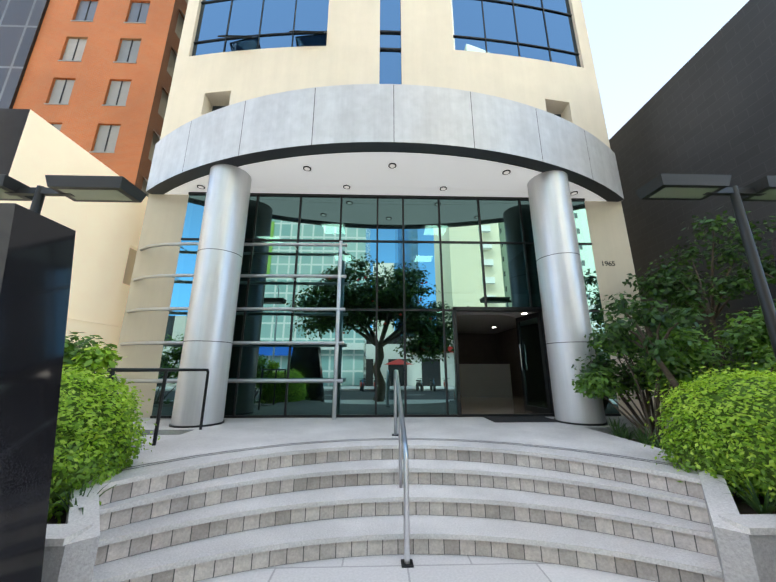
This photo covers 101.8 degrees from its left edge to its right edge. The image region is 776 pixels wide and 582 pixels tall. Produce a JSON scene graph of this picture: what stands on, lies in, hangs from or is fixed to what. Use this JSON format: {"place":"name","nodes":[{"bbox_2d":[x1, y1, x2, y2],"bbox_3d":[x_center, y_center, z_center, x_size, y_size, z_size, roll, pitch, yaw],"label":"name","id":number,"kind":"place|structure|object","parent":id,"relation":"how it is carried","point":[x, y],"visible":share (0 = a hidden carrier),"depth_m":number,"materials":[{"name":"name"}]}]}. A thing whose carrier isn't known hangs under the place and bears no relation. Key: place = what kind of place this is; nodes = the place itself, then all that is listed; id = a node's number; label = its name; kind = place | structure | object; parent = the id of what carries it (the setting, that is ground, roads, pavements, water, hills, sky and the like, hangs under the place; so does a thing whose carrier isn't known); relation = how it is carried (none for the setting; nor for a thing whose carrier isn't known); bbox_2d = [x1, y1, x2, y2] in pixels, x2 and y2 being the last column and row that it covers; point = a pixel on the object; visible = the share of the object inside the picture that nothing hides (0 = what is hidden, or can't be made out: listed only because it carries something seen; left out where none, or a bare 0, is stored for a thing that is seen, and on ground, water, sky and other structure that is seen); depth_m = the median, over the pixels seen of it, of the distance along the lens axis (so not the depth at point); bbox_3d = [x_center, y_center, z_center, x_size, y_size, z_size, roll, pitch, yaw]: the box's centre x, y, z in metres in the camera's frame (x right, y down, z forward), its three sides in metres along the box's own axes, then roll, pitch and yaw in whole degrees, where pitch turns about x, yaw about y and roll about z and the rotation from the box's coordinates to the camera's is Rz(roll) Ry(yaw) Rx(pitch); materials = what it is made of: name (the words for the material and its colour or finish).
{"place":"outdoors","nodes":[
{"label":"outdoors","id":0,"kind":"place"},
{"bbox_2d":[0,203,75,581],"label":"gate pillar","id":1,"kind":"structure","parent":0,"point":[36,255],"depth_m":1.81,"materials":[{"name":"black stone"}]},
{"bbox_2d":[195,554,655,581],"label":"sidewalk","id":2,"kind":"structure","parent":0,"point":[430,568],"depth_m":2.58,"materials":[{"name":"grey concrete"}]},
{"bbox_2d":[0,0,187,376],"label":"neighbouring building","id":3,"kind":"structure","parent":2,"relation":"on","point":[85,86],"depth_m":18.50,"materials":[{"name":"paint"}]},
{"bbox_2d":[115,0,660,417],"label":"office tower","id":4,"kind":"structure","parent":2,"relation":"on","point":[488,98],"depth_m":7.33,"materials":[{"name":"beige paint"}]},
{"bbox_2d":[118,241,346,419],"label":"metal rails","id":5,"kind":"object","parent":4,"relation":"attached to","point":[337,342],"visible":0.94,"depth_m":6.44,"materials":[{"name":"silver metal"}]},
{"bbox_2d":[150,192,620,417],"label":"lobby glazing","id":6,"kind":"structure","parent":4,"relation":"attached to","point":[419,272],"depth_m":6.93,"materials":[{"name":"teal glass"}]},
{"bbox_2d":[456,312,540,413],"bbox_3d":[-0.083,1.285,11.291,9.200,4.822,8.940,0,-14,-2],"label":"lobby interior","id":7,"kind":"object","parent":4,"relation":"attached to","point":[490,370],"visible":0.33,"depth_m":11.02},
{"bbox_2d":[602,261,614,265],"bbox_3d":[5.151,-0.642,7.361,0.295,0.119,0.012,0,-14,-2],"label":"street number","id":8,"kind":"object","parent":4,"relation":"attached to","point":[607,263],"visible":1,"depth_m":7.36,"materials":[{"name":"black"}]},
{"bbox_2d":[66,415,724,581],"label":"entrance steps","id":9,"kind":"structure","parent":2,"relation":"on","point":[231,496],"depth_m":3.07,"materials":[{"name":"stone"}]},
{"bbox_2d":[107,368,208,445],"bbox_3d":[-2.946,1.505,4.162,0.044,0.942,2.012,0,-14,-2],"label":"side handrail","id":10,"kind":"object","parent":9,"relation":"on","point":[160,405],"visible":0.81,"depth_m":4.08,"materials":[{"name":"black metal"}]},
{"bbox_2d":[169,164,607,427],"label":"columns","id":11,"kind":"structure","parent":9,"relation":"on","point":[209,332],"depth_m":5.90,"materials":[{"name":"silver metal"}]},
{"bbox_2d":[484,416,557,422],"bbox_3d":[2.515,2.441,6.000,1.200,0.015,0.640,0,-14,-2],"label":"door mat","id":12,"kind":"object","parent":9,"relation":"on","point":[499,419],"depth_m":5.92,"materials":[{"name":"grey"}]},
{"bbox_2d":[392,370,413,567],"bbox_3d":[0.136,1.758,3.735,0.100,1.603,1.880,0,-14,-2],"label":"handrail","id":13,"kind":"object","parent":2,"relation":"on","point":[406,561],"visible":1,"depth_m":2.92,"materials":[{"name":"silver metal"}]},
{"bbox_2d":[41,435,775,581],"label":"planter walls","id":14,"kind":"structure","parent":2,"relation":"on","point":[744,534],"depth_m":2.08,"materials":[{"name":"concrete"}]},
{"bbox_2d":[0,174,146,213],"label":"street lamp","id":15,"kind":"object","parent":14,"relation":"on","point":[75,188],"visible":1,"depth_m":3.75,"materials":[{"name":"grey metal"}]},
{"bbox_2d":[62,331,117,382],"bbox_3d":[-4.293,1.048,3.267,1.811,1.786,2.116,-7,-16,26],"label":"shrub","id":16,"kind":"object","parent":14,"relation":"on","point":[72,349],"visible":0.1,"depth_m":3.72,"materials":[{"name":"green plant"}]},
{"bbox_2d":[62,344,126,390],"bbox_3d":[-3.830,1.332,3.606,1.233,1.394,1.710,10,-17,-34],"label":"shrub","id":17,"kind":"object","parent":14,"relation":"on","point":[103,358],"visible":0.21,"depth_m":3.47,"materials":[{"name":"green plant"}]},
{"bbox_2d":[47,361,159,522],"bbox_3d":[-3.038,1.252,2.724,1.610,1.276,1.426,0,-14,-2],"label":"trimmed bush","id":18,"kind":"object","parent":14,"relation":"on","point":[95,432],"visible":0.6,"depth_m":2.66,"materials":[{"name":"green plant"}]},
{"bbox_2d":[49,416,775,514],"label":"strap leaf plants","id":19,"kind":"object","parent":14,"relation":"on","point":[758,508],"visible":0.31,"depth_m":2.50,"materials":[{"name":"green plant"}]},
{"bbox_2d":[571,325,715,448],"bbox_3d":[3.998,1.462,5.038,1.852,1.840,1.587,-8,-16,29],"label":"shrub","id":20,"kind":"object","parent":14,"relation":"on","point":[596,387],"visible":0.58,"depth_m":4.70,"materials":[{"name":"green plant"}]},
{"bbox_2d":[594,291,715,393],"bbox_3d":[3.807,1.094,4.497,1.246,2.270,1.528,-9,-16,31],"label":"tree","id":21,"kind":"object","parent":14,"relation":"on","point":[654,348],"visible":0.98,"depth_m":4.43,"materials":[{"name":"green plant"}]},
{"bbox_2d":[622,207,775,365],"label":"tree","id":22,"kind":"object","parent":14,"relation":"on","point":[681,289],"visible":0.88,"depth_m":5.98,"materials":[{"name":"green plant"}]},
{"bbox_2d":[635,313,773,392],"bbox_3d":[5.124,1.297,4.702,2.303,1.996,1.613,-9,-16,31],"label":"shrub","id":23,"kind":"object","parent":14,"relation":"on","point":[738,339],"visible":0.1,"depth_m":4.59,"materials":[{"name":"green plant"}]},
{"bbox_2d":[635,174,775,358],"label":"street lamp","id":24,"kind":"object","parent":14,"relation":"on","point":[681,186],"visible":1,"depth_m":3.83,"materials":[{"name":"grey metal"}]},
{"bbox_2d":[644,362,775,506],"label":"trimmed bush","id":25,"kind":"object","parent":14,"relation":"on","point":[723,424],"visible":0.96,"depth_m":2.76,"materials":[{"name":"green plant"}]},
{"bbox_2d":[700,240,775,305],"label":"tree","id":26,"kind":"object","parent":14,"relation":"on","point":[735,258],"visible":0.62,"depth_m":5.74,"materials":[{"name":"green plant"}]},
{"bbox_2d":[723,303,775,375],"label":"shrub","id":27,"kind":"object","parent":14,"relation":"on","point":[758,316],"visible":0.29,"depth_m":4.50,"materials":[{"name":"green plant"}]},
{"bbox_2d":[732,338,775,374],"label":"shrub","id":28,"kind":"object","parent":14,"relation":"on","point":[770,361],"visible":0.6,"depth_m":3.89,"materials":[{"name":"green plant"}]},
{"bbox_2d":[609,0,775,414],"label":"neighbouring building","id":29,"kind":"structure","parent":2,"relation":"on","point":[709,107],"depth_m":7.51,"materials":[{"name":"black concrete"}]},
{"bbox_2d":[581,0,748,138],"label":"sky","id":30,"kind":"structure","parent":0,"point":[637,46],"materials":[{"name":"white"}]},
{"bbox_2d":[771,238,775,265],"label":"gate pillar","id":31,"kind":"structure","parent":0,"point":[773,241],"depth_m":2.34,"materials":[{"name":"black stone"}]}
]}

